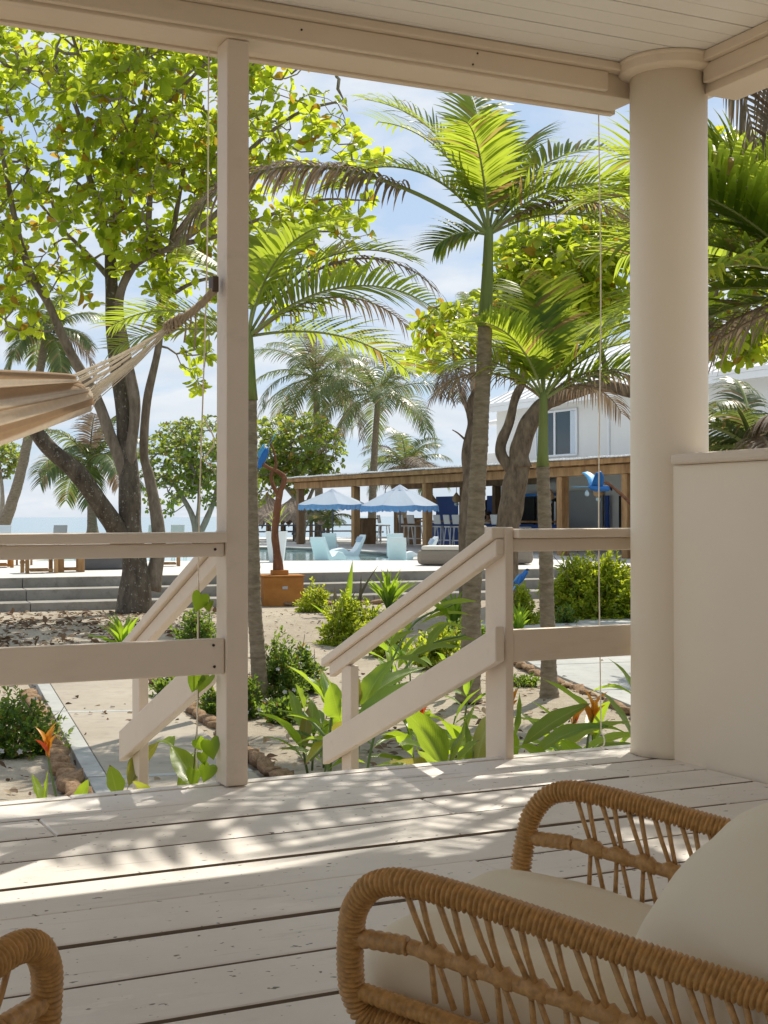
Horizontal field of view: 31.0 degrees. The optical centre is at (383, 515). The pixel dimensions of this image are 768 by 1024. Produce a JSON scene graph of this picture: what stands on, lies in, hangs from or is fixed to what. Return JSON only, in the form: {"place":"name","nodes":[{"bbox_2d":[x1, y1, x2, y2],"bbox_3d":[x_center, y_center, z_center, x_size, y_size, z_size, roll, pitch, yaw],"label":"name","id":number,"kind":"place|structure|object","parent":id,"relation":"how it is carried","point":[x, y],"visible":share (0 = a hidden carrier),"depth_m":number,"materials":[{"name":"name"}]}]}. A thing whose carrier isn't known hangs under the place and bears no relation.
{"place":"outdoors","nodes":[
{"label":"outdoors","id":0,"kind":"place"},
{"bbox_2d":[33,679,259,792],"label":"garden path","id":1,"kind":"structure","parent":0,"point":[94,749],"depth_m":10.46,"materials":[{"name":"concrete"}]},
{"bbox_2d":[137,414,262,531],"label":"bushy round tree","id":2,"kind":"object","parent":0,"point":[185,457],"visible":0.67,"depth_m":43.59,"materials":[{"name":"green plant"}]},
{"bbox_2d":[11,516,432,536],"bbox_3d":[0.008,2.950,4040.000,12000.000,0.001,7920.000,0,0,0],"label":"sea","id":3,"kind":"structure","parent":0,"point":[40,524],"depth_m":480.71,"materials":[{"name":"liquid"}]},
{"bbox_2d":[64,549,387,560],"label":"pool water","id":4,"kind":"structure","parent":0,"point":[299,555],"depth_m":40.24,"materials":[{"name":"liquid"}]},
{"bbox_2d":[310,537,345,559],"bbox_3d":[-1.534,0.911,38.023,0.475,0.682,1.115,0,0,30],"label":"pool lounger","id":5,"kind":"object","parent":4,"relation":"on","point":[320,549],"visible":0.93,"depth_m":37.65,"materials":[{"name":"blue plastic"}]},
{"bbox_2d":[322,533,339,550],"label":"pool lounger","id":6,"kind":"object","parent":4,"relation":"on","point":[331,539],"visible":0.55,"depth_m":46.54,"materials":[{"name":"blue plastic"}]},
{"bbox_2d":[330,535,365,555],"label":"pool lounger","id":7,"kind":"object","parent":4,"relation":"on","point":[355,550],"visible":0.69,"depth_m":41.90,"materials":[{"name":"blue plastic"}]},
{"bbox_2d":[388,538,406,559],"bbox_3d":[0.360,0.906,36.627,0.475,0.682,1.115,0,0,2],"label":"pool lounger","id":8,"kind":"object","parent":4,"relation":"on","point":[396,548],"visible":0.81,"depth_m":36.16,"materials":[{"name":"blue plastic"}]},
{"bbox_2d":[0,599,630,801],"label":"sand ground","id":9,"kind":"structure","parent":0,"point":[37,767],"depth_m":12.21,"materials":[{"name":"sand"}]},
{"bbox_2d":[0,685,75,759],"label":"periwinkle","id":10,"kind":"object","parent":9,"relation":"on","point":[23,723],"visible":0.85,"depth_m":9.65,"materials":[{"name":"green plant"}]},
{"bbox_2d":[19,688,92,796],"bbox_3d":[-2.412,1.620,10.025,0.201,0.161,5.630,0,0,-18],"label":"stone edging","id":11,"kind":"object","parent":9,"relation":"on","point":[70,778],"visible":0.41,"depth_m":8.80,"materials":[{"name":"stone"}]},
{"bbox_2d":[88,613,139,641],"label":"strap plant","id":12,"kind":"object","parent":9,"relation":"on","point":[119,631],"visible":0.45,"depth_m":16.96,"materials":[{"name":"green plant"}]},
{"bbox_2d":[32,722,198,797],"bbox_3d":[-1.267,1.190,6.167,0.986,0.442,0.540,0,0,21],"label":"ginger lily","id":13,"kind":"object","parent":9,"relation":"on","point":[182,760],"visible":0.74,"depth_m":6.09,"materials":[{"name":"green plant"}]},
{"bbox_2d":[148,677,199,698],"bbox_3d":[-1.940,1.549,12.472,0.583,0.283,0.484,0,0,0],"label":"periwinkle","id":14,"kind":"object","parent":9,"relation":"on","point":[159,685],"visible":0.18,"depth_m":12.42,"materials":[{"name":"green plant"}]},
{"bbox_2d":[168,607,215,639],"bbox_3d":[-2.193,1.359,15.971,0.776,0.702,0.744,0,0,0],"label":"periwinkle","id":15,"kind":"object","parent":9,"relation":"on","point":[189,631],"visible":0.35,"depth_m":15.89,"materials":[{"name":"green plant"}]},
{"bbox_2d":[0,25,391,613],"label":"sea almond tree","id":16,"kind":"object","parent":9,"relation":"on","point":[130,153],"visible":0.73,"depth_m":23.52,"materials":[{"name":"green plant"}]},
{"bbox_2d":[195,686,215,715],"bbox_3d":[-1.447,1.530,11.621,0.389,0.310,0.362,0,0,0],"label":"periwinkle","id":17,"kind":"object","parent":9,"relation":"on","point":[208,702],"visible":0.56,"depth_m":11.56,"materials":[{"name":"green plant"}]},
{"bbox_2d":[148,677,293,776],"bbox_3d":[-1.309,1.628,10.699,0.192,0.124,6.698,0,0,-17],"label":"stone edging","id":18,"kind":"object","parent":9,"relation":"on","point":[262,763],"visible":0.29,"depth_m":9.21,"materials":[{"name":"stone"}]},
{"bbox_2d":[248,673,266,718],"bbox_3d":[-1.163,1.490,11.472,0.386,0.401,0.491,0,0,0],"label":"periwinkle","id":19,"kind":"object","parent":9,"relation":"on","point":[253,698],"visible":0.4,"depth_m":11.42,"materials":[{"name":"green plant"}]},
{"bbox_2d":[88,212,449,709],"bbox_3d":[-0.977,-0.507,11.889,3.164,4.322,1.952,0,0,8],"label":"garden palm","id":20,"kind":"object","parent":9,"relation":"on","point":[267,250],"visible":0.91,"depth_m":11.70,"materials":[{"name":"green plant"}]},
{"bbox_2d":[256,695,302,724],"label":"shrub","id":21,"kind":"object","parent":9,"relation":"on","point":[277,704],"visible":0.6,"depth_m":11.15,"materials":[{"name":"green plant"}]},
{"bbox_2d":[260,574,304,606],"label":"wooden plinth","id":22,"kind":"structure","parent":9,"relation":"on","point":[277,590],"depth_m":25.54,"materials":[{"name":"orange wood"}]},
{"bbox_2d":[257,433,288,574],"bbox_3d":[-2.122,-0.231,25.850,0.685,2.648,0.323,0,0,0],"label":"parrot sculpture","id":23,"kind":"object","parent":22,"relation":"on","point":[262,457],"visible":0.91,"depth_m":25.80,"materials":[{"name":"orange wood"}]},
{"bbox_2d":[257,625,314,707],"bbox_3d":[-0.915,1.310,11.919,0.554,0.758,0.706,0,0,17],"label":"periwinkle","id":24,"kind":"object","parent":9,"relation":"on","point":[280,673],"visible":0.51,"depth_m":11.85,"materials":[{"name":"green plant"}]},
{"bbox_2d":[271,641,328,693],"bbox_3d":[-0.815,1.432,13.107,0.637,0.512,0.582,0,0,0],"label":"periwinkle","id":25,"kind":"object","parent":9,"relation":"on","point":[313,669],"visible":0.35,"depth_m":13.05,"materials":[{"name":"green plant"}]},
{"bbox_2d":[293,576,332,612],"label":"shrub","id":26,"kind":"object","parent":9,"relation":"on","point":[319,596],"visible":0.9,"depth_m":23.94,"materials":[{"name":"green plant"}]},
{"bbox_2d":[0,606,630,798],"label":"leaf litter","id":27,"kind":"object","parent":9,"relation":"on","point":[45,620],"visible":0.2,"depth_m":19.22,"materials":[{"name":"plant"}]},
{"bbox_2d":[258,690,373,773],"bbox_3d":[-0.284,1.381,9.133,0.755,0.544,1.737,0,0,11],"label":"ginger clump","id":28,"kind":"object","parent":9,"relation":"on","point":[307,728],"visible":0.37,"depth_m":8.72,"materials":[{"name":"green plant"}]},
{"bbox_2d":[313,585,370,646],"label":"shrub","id":29,"kind":"object","parent":9,"relation":"on","point":[348,626],"visible":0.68,"depth_m":17.75,"materials":[{"name":"green plant"}]},
{"bbox_2d":[310,560,377,624],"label":"plant","id":30,"kind":"object","parent":9,"relation":"on","point":[350,584],"visible":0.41,"depth_m":18.17,"materials":[{"name":"green plant"}]},
{"bbox_2d":[288,659,424,771],"bbox_3d":[-0.203,1.264,7.853,0.525,0.871,1.266,0,0,40],"label":"ginger lily","id":31,"kind":"object","parent":9,"relation":"on","point":[375,687],"visible":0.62,"depth_m":7.87,"materials":[{"name":"green plant"}]},
{"bbox_2d":[357,596,385,623],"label":"shrub","id":32,"kind":"object","parent":9,"relation":"on","point":[373,614],"visible":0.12,"depth_m":19.77,"materials":[{"name":"green plant"}]},
{"bbox_2d":[0,744,767,1023],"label":"veranda deck","id":33,"kind":"structure","parent":9,"relation":"on","point":[211,903],"depth_m":3.82,"materials":[{"name":"white paint"}]},
{"bbox_2d":[0,928,63,1023],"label":"rattan armchair","id":34,"kind":"object","parent":33,"relation":"on","point":[37,951],"visible":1,"depth_m":1.41,"materials":[{"name":"brown wicker"}]},
{"bbox_2d":[216,38,248,786],"bbox_3d":[-0.538,-0.364,4.917,0.094,2.624,0.110,0,0,-26],"label":"veranda post","id":35,"kind":"object","parent":33,"relation":"on","point":[232,353],"visible":1,"depth_m":4.87,"materials":[{"name":"wood"}]},
{"bbox_2d":[0,276,218,445],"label":"hammock","id":36,"kind":"object","parent":35,"relation":"hanging from","point":[32,402],"visible":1,"depth_m":4.48,"materials":[{"name":"fabric"}]},
{"bbox_2d":[0,532,226,685],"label":"railing","id":37,"kind":"object","parent":35,"relation":"attached to","point":[40,664],"visible":1,"depth_m":4.67,"materials":[{"name":"wood"}]},
{"bbox_2d":[336,780,767,1023],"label":"rattan armchair","id":38,"kind":"object","parent":33,"relation":"on","point":[519,942],"visible":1,"depth_m":1.61,"materials":[{"name":"wicker"}]},
{"bbox_2d":[485,527,630,759],"bbox_3d":[0.748,0.621,5.604,0.665,1.155,0.200,0,0,-26],"label":"railing","id":39,"kind":"object","parent":33,"relation":"on","point":[550,643],"visible":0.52,"depth_m":5.49,"materials":[{"name":"wood"}]},
{"bbox_2d":[618,48,710,758],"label":"round column","id":40,"kind":"structure","parent":33,"relation":"on","point":[669,383],"depth_m":5.41,"materials":[{"name":"beige paint"}]},
{"bbox_2d":[703,21,767,99],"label":"side roof beam","id":41,"kind":"structure","parent":40,"relation":"attached to","point":[736,68],"depth_m":5.27,"materials":[{"name":"wood"}]},
{"bbox_2d":[671,448,767,783],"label":"half wall","id":42,"kind":"structure","parent":33,"relation":"on","point":[720,546],"depth_m":5.12,"materials":[{"name":"beige paint"}]},
{"bbox_2d":[362,568,415,608],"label":"strap plant","id":43,"kind":"object","parent":9,"relation":"on","point":[389,593],"visible":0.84,"depth_m":23.94,"materials":[{"name":"green plant"}]},
{"bbox_2d":[369,628,413,657],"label":"shrub","id":44,"kind":"object","parent":9,"relation":"on","point":[379,651],"visible":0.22,"depth_m":16.54,"materials":[{"name":"green plant"}]},
{"bbox_2d":[167,92,629,702],"bbox_3d":[0.324,-1.200,12.147,4.192,5.694,2.120,0,0,-19],"label":"garden palm","id":45,"kind":"object","parent":9,"relation":"on","point":[483,154],"visible":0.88,"depth_m":12.25,"materials":[{"name":"green plant"}]},
{"bbox_2d":[361,598,477,684],"bbox_3d":[0.292,1.080,10.423,0.946,0.868,1.261,0,0,0],"label":"ginger lily","id":46,"kind":"object","parent":9,"relation":"on","point":[433,635],"visible":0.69,"depth_m":10.57,"materials":[{"name":"green plant"}]},
{"bbox_2d":[369,633,485,720],"bbox_3d":[0.349,1.266,12.163,1.402,0.772,2.942,0,0,0],"label":"ginger clump","id":47,"kind":"object","parent":9,"relation":"on","point":[390,651],"visible":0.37,"depth_m":12.32,"materials":[{"name":"green plant"}]},
{"bbox_2d":[405,625,460,669],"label":"shrub","id":48,"kind":"object","parent":9,"relation":"on","point":[432,656],"visible":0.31,"depth_m":15.26,"materials":[{"name":"green plant"}]},
{"bbox_2d":[388,701,485,764],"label":"ginger lily","id":49,"kind":"object","parent":9,"relation":"on","point":[432,737],"visible":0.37,"depth_m":6.40,"materials":[{"name":"green plant"}]},
{"bbox_2d":[367,689,524,766],"bbox_3d":[0.370,1.347,8.453,1.010,0.609,1.463,0,0,0],"label":"ginger clump","id":50,"kind":"object","parent":9,"relation":"on","point":[406,742],"visible":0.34,"depth_m":8.28,"materials":[{"name":"green plant"}]},
{"bbox_2d":[440,591,462,623],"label":"plant","id":51,"kind":"object","parent":9,"relation":"on","point":[455,607],"visible":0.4,"depth_m":20.71,"materials":[{"name":"green plant"}]},
{"bbox_2d":[446,618,485,641],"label":"shrub","id":52,"kind":"object","parent":9,"relation":"on","point":[451,628],"visible":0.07,"depth_m":17.67,"materials":[{"name":"green plant"}]},
{"bbox_2d":[427,289,510,618],"bbox_3d":[1.535,-0.959,21.903,1.445,5.306,1.526,0,0,38],"label":"slim rough tree","id":53,"kind":"object","parent":9,"relation":"on","point":[466,445],"visible":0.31,"depth_m":21.46,"materials":[{"name":"brown plant"}]},
{"bbox_2d":[430,363,475,408],"bbox_3d":[1.052,-1.977,21.073,0.725,0.786,0.902,0,0,0],"label":"dry fibre skirt","id":54,"kind":"object","parent":53,"relation":"hanging from","point":[445,379],"visible":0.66,"depth_m":20.83,"materials":[{"name":"plant"}]},
{"bbox_2d":[420,268,629,698],"bbox_3d":[1.514,-0.342,12.508,2.444,3.974,1.608,0,0,0],"label":"garden palm","id":55,"kind":"object","parent":9,"relation":"on","point":[534,334],"visible":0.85,"depth_m":12.39,"materials":[{"name":"green plant"}]},
{"bbox_2d":[513,672,539,688],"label":"shrub","id":56,"kind":"object","parent":9,"relation":"on","point":[522,681],"visible":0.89,"depth_m":13.18,"materials":[{"name":"green plant"}]},
{"bbox_2d":[513,659,630,754],"bbox_3d":[0.961,0.947,6.885,0.630,0.480,1.917,0,0,13],"label":"ginger lily","id":57,"kind":"object","parent":9,"relation":"on","point":[573,732],"visible":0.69,"depth_m":6.38,"materials":[{"name":"green plant"}]},
{"bbox_2d":[513,662,630,716],"bbox_3d":[1.705,1.624,13.813,0.204,0.120,10.730,0,0,-8],"label":"stone edging","id":58,"kind":"object","parent":9,"relation":"on","point":[578,688],"visible":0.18,"depth_m":13.03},
{"bbox_2d":[514,701,630,751],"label":"ginger clump","id":59,"kind":"object","parent":9,"relation":"on","point":[597,739],"visible":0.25,"depth_m":8.13,"materials":[{"name":"green plant"}]},
{"bbox_2d":[535,550,630,619],"bbox_3d":[3.381,1.094,22.161,2.047,1.267,1.622,0,0,0],"label":"shrub","id":60,"kind":"object","parent":9,"relation":"on","point":[576,586],"visible":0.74,"depth_m":21.84,"materials":[{"name":"green plant"}]},
{"bbox_2d":[399,125,767,600],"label":"sea almond tree","id":61,"kind":"object","parent":9,"relation":"on","point":[520,254],"visible":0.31,"depth_m":24.57,"materials":[{"name":"green plant"}]},
{"bbox_2d":[553,108,767,374],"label":"garden palm","id":62,"kind":"object","parent":9,"relation":"on","point":[744,190],"visible":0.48,"depth_m":8.47,"materials":[{"name":"green plant"}]},
{"bbox_2d":[709,376,767,451],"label":"coconut palm","id":63,"kind":"object","parent":9,"relation":"on","point":[741,427],"visible":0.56,"depth_m":14.91,"materials":[{"name":"green plant"}]},
{"bbox_2d":[723,88,767,164],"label":"garden palm","id":64,"kind":"object","parent":9,"relation":"on","point":[761,117],"visible":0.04,"depth_m":9.08,"materials":[{"name":"green plant"}]},
{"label":"garden stairs","id":65,"kind":"structure","parent":9,"relation":"on","visible":0},
{"bbox_2d":[119,530,216,788],"bbox_3d":[-0.852,0.849,5.647,0.115,1.602,1.400,0,0,-26],"label":"stair railing","id":66,"kind":"object","parent":65,"relation":"attached to","point":[171,701],"visible":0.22,"depth_m":5.71,"materials":[{"name":"wood"}]},
{"bbox_2d":[321,527,503,769],"bbox_3d":[0.103,0.847,6.141,0.115,1.602,1.730,0,0,-26],"label":"stair railing","id":67,"kind":"object","parent":65,"relation":"attached to","point":[355,730],"visible":0.91,"depth_m":6.02,"materials":[{"name":"wood"}]},
{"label":"house wall","id":68,"kind":"structure","parent":9,"relation":"on","visible":0},
{"bbox_2d":[259,0,767,98],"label":"veranda ceiling","id":69,"kind":"structure","parent":68,"relation":"on","point":[615,30],"depth_m":5.03,"materials":[{"name":"white paint"}]},
{"bbox_2d":[0,0,629,116],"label":"roof beam","id":70,"kind":"structure","parent":69,"relation":"attached to","point":[291,37],"depth_m":5.05,"materials":[{"name":"wood"}]},
{"bbox_2d":[196,51,214,769],"bbox_3d":[-0.640,-0.378,4.961,0.075,2.580,0.009,0,0,-24],"label":"blind cord","id":71,"kind":"object","parent":70,"relation":"hanging from","point":[203,391],"visible":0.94,"depth_m":4.96,"materials":[{"name":"fabric"}]},
{"bbox_2d":[186,590,219,783],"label":"climbing vine","id":72,"kind":"object","parent":71,"relation":"attached to","point":[206,771],"visible":0.92,"depth_m":4.92,"materials":[{"name":"green plant"}]},
{"bbox_2d":[598,114,604,747],"bbox_3d":[0.895,-0.364,5.699,0.024,2.616,0.133,0,0,7],"label":"blind cord","id":73,"kind":"object","parent":70,"relation":"hanging from","point":[599,423],"visible":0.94,"depth_m":5.76,"materials":[{"name":"fabric"}]},
{"bbox_2d":[0,537,630,611],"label":"pool terrace","id":74,"kind":"structure","parent":0,"point":[71,590],"depth_m":27.52,"materials":[{"name":"concrete"}]},
{"bbox_2d":[0,442,20,515],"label":"bushy round tree","id":75,"kind":"object","parent":74,"relation":"on","point":[5,449],"visible":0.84,"depth_m":51.92,"materials":[{"name":"green plant"}]},
{"bbox_2d":[20,559,57,573],"bbox_3d":[-6.959,0.915,27.947,0.660,0.467,0.620,0,0,-25],"label":"timber chair frame","id":76,"kind":"object","parent":74,"relation":"on","point":[50,569],"visible":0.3,"depth_m":27.80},
{"bbox_2d":[0,293,104,524],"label":"coconut palm","id":77,"kind":"object","parent":74,"relation":"on","point":[56,359],"visible":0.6,"depth_m":47.82,"materials":[{"name":"green plant"}]},
{"bbox_2d":[58,559,84,571],"bbox_3d":[-6.449,0.923,28.455,0.560,0.447,0.500,0,0,-18],"label":"table","id":78,"kind":"object","parent":74,"relation":"on","point":[80,565],"visible":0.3,"depth_m":28.27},
{"bbox_2d":[21,412,155,532],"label":"coconut palm","id":79,"kind":"object","parent":74,"relation":"on","point":[91,452],"visible":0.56,"depth_m":43.52,"materials":[{"name":"green plant"}]},
{"bbox_2d":[85,558,121,569],"bbox_3d":[-6.056,0.941,29.811,0.860,0.395,0.700,0,0,-20],"label":"grey ottoman","id":80,"kind":"object","parent":74,"relation":"on","point":[104,563],"visible":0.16,"depth_m":29.47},
{"bbox_2d":[258,493,291,530],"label":"thatched palapa","id":81,"kind":"structure","parent":74,"relation":"on","point":[267,507],"depth_m":67.40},
{"bbox_2d":[263,506,287,561],"bbox_3d":[-2.651,0.412,34.300,0.680,1.446,0.689,0,0,0],"label":"tall planter","id":82,"kind":"object","parent":74,"relation":"on","point":[282,538],"visible":0.41,"depth_m":34.09,"materials":[{"name":"white plastic"}]},
{"bbox_2d":[259,497,324,539],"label":"thatched palapa","id":83,"kind":"structure","parent":74,"relation":"on","point":[290,508],"depth_m":65.32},
{"bbox_2d":[257,410,348,542],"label":"bushy round tree","id":84,"kind":"object","parent":74,"relation":"on","point":[292,462],"visible":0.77,"depth_m":57.46,"materials":[{"name":"green plant"}]},
{"bbox_2d":[254,322,379,536],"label":"coconut palm","id":85,"kind":"object","parent":74,"relation":"on","point":[291,399],"visible":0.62,"depth_m":65.49,"materials":[{"name":"green plant"}]},
{"bbox_2d":[304,500,350,532],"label":"round tree","id":86,"kind":"object","parent":74,"relation":"on","point":[327,517],"visible":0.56,"depth_m":59.81,"materials":[{"name":"green plant"}]},
{"bbox_2d":[298,489,363,532],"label":"parasol","id":87,"kind":"object","parent":74,"relation":"on","point":[332,499],"visible":0.88,"depth_m":47.28,"materials":[{"name":"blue fabric"}]},
{"bbox_2d":[350,518,377,543],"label":"bar table","id":88,"kind":"object","parent":74,"relation":"on","point":[368,527],"visible":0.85,"depth_m":55.82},
{"bbox_2d":[305,341,467,540],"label":"coconut palm","id":89,"kind":"object","parent":74,"relation":"on","point":[379,393],"visible":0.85,"depth_m":61.82,"materials":[{"name":"green plant"}]},
{"bbox_2d":[360,485,438,551],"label":"parasol","id":90,"kind":"object","parent":74,"relation":"on","point":[399,498],"visible":0.98,"depth_m":42.28,"materials":[{"name":"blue fabric"}]},
{"bbox_2d":[359,425,451,517],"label":"coconut palm","id":91,"kind":"object","parent":74,"relation":"on","point":[411,458],"visible":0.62,"depth_m":73.58,"materials":[{"name":"green plant"}]},
{"bbox_2d":[395,518,421,543],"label":"bar table","id":92,"kind":"object","parent":74,"relation":"on","point":[418,533],"visible":0.49,"depth_m":55.19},
{"bbox_2d":[406,515,421,545],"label":"bar stool","id":93,"kind":"object","parent":74,"relation":"on","point":[410,519],"visible":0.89,"depth_m":53.01,"materials":[{"name":"white plastic"}]},
{"bbox_2d":[433,515,450,544],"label":"bar stool","id":94,"kind":"object","parent":74,"relation":"on","point":[437,519],"visible":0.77,"depth_m":49.69,"materials":[{"name":"white plastic"}]},
{"bbox_2d":[443,515,458,544],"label":"bar stool","id":95,"kind":"object","parent":74,"relation":"on","point":[446,518],"visible":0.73,"depth_m":49.03,"materials":[{"name":"white plastic"}]},
{"bbox_2d":[417,525,486,564],"bbox_3d":[1.557,0.660,31.599,1.512,0.888,0.800,0,0,12],"label":"woven daybed","id":96,"kind":"object","parent":74,"relation":"on","point":[435,554],"visible":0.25,"depth_m":31.30,"materials":[{"name":"fabric"}]},
{"bbox_2d":[426,291,496,391],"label":"coconut palm","id":97,"kind":"object","parent":74,"relation":"on","point":[463,298],"visible":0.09,"depth_m":69.53,"materials":[{"name":"green plant"}]},
{"bbox_2d":[287,449,727,557],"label":"bar pergola","id":98,"kind":"object","parent":74,"relation":"on","point":[562,470],"visible":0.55,"depth_m":46.10,"materials":[{"name":"brown wood"}]},
{"bbox_2d":[417,474,620,544],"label":"pool bar","id":99,"kind":"object","parent":74,"relation":"on","point":[583,510],"visible":0.32,"depth_m":46.69,"materials":[{"name":"blue"}]},
{"bbox_2d":[518,552,532,563],"bbox_3d":[2.552,0.886,32.100,1.700,0.430,0.800,0,0,-8],"label":"woven daybed","id":100,"kind":"object","parent":74,"relation":"on","point":[525,557],"visible":0.14,"depth_m":31.80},
{"bbox_2d":[487,321,767,493],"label":"white house","id":101,"kind":"structure","parent":74,"relation":"on","point":[573,430],"depth_m":47.04,"materials":[{"name":"paint"}]},
{"bbox_2d":[535,408,577,457],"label":"window","id":102,"kind":"structure","parent":101,"relation":"in","point":[562,424],"depth_m":48.11,"materials":[{"name":"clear glass"}]},
{"bbox_2d":[0,26,767,516],"label":"sky","id":103,"kind":"structure","parent":0,"point":[462,271],"materials":[{"name":"blue"}]},
{"bbox_2d":[481,618,630,706],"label":"side path","id":104,"kind":"structure","parent":0,"point":[585,672],"depth_m":14.56,"materials":[{"name":"concrete"}]},
{"bbox_2d":[513,603,529,628],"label":"strap plant","id":105,"kind":"object","parent":104,"relation":"on","point":[519,622],"visible":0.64,"depth_m":19.30,"materials":[{"name":"green plant"}]},
{"bbox_2d":[513,580,539,624],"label":"shrub","id":106,"kind":"object","parent":104,"relation":"on","point":[522,596],"visible":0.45,"depth_m":20.66,"materials":[{"name":"green plant"}]},
{"bbox_2d":[554,601,579,622],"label":"shrub","id":107,"kind":"object","parent":104,"relation":"on","point":[565,615],"visible":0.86,"depth_m":20.91,"materials":[{"name":"green plant"}]},
{"bbox_2d":[572,471,629,504],"bbox_3d":[3.510,0.415,20.476,1.456,2.170,0.578,0,0,0],"label":"parrot sculpture","id":108,"kind":"object","parent":104,"relation":"on","point":[592,479],"visible":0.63,"depth_m":20.48,"materials":[{"name":"blue"}]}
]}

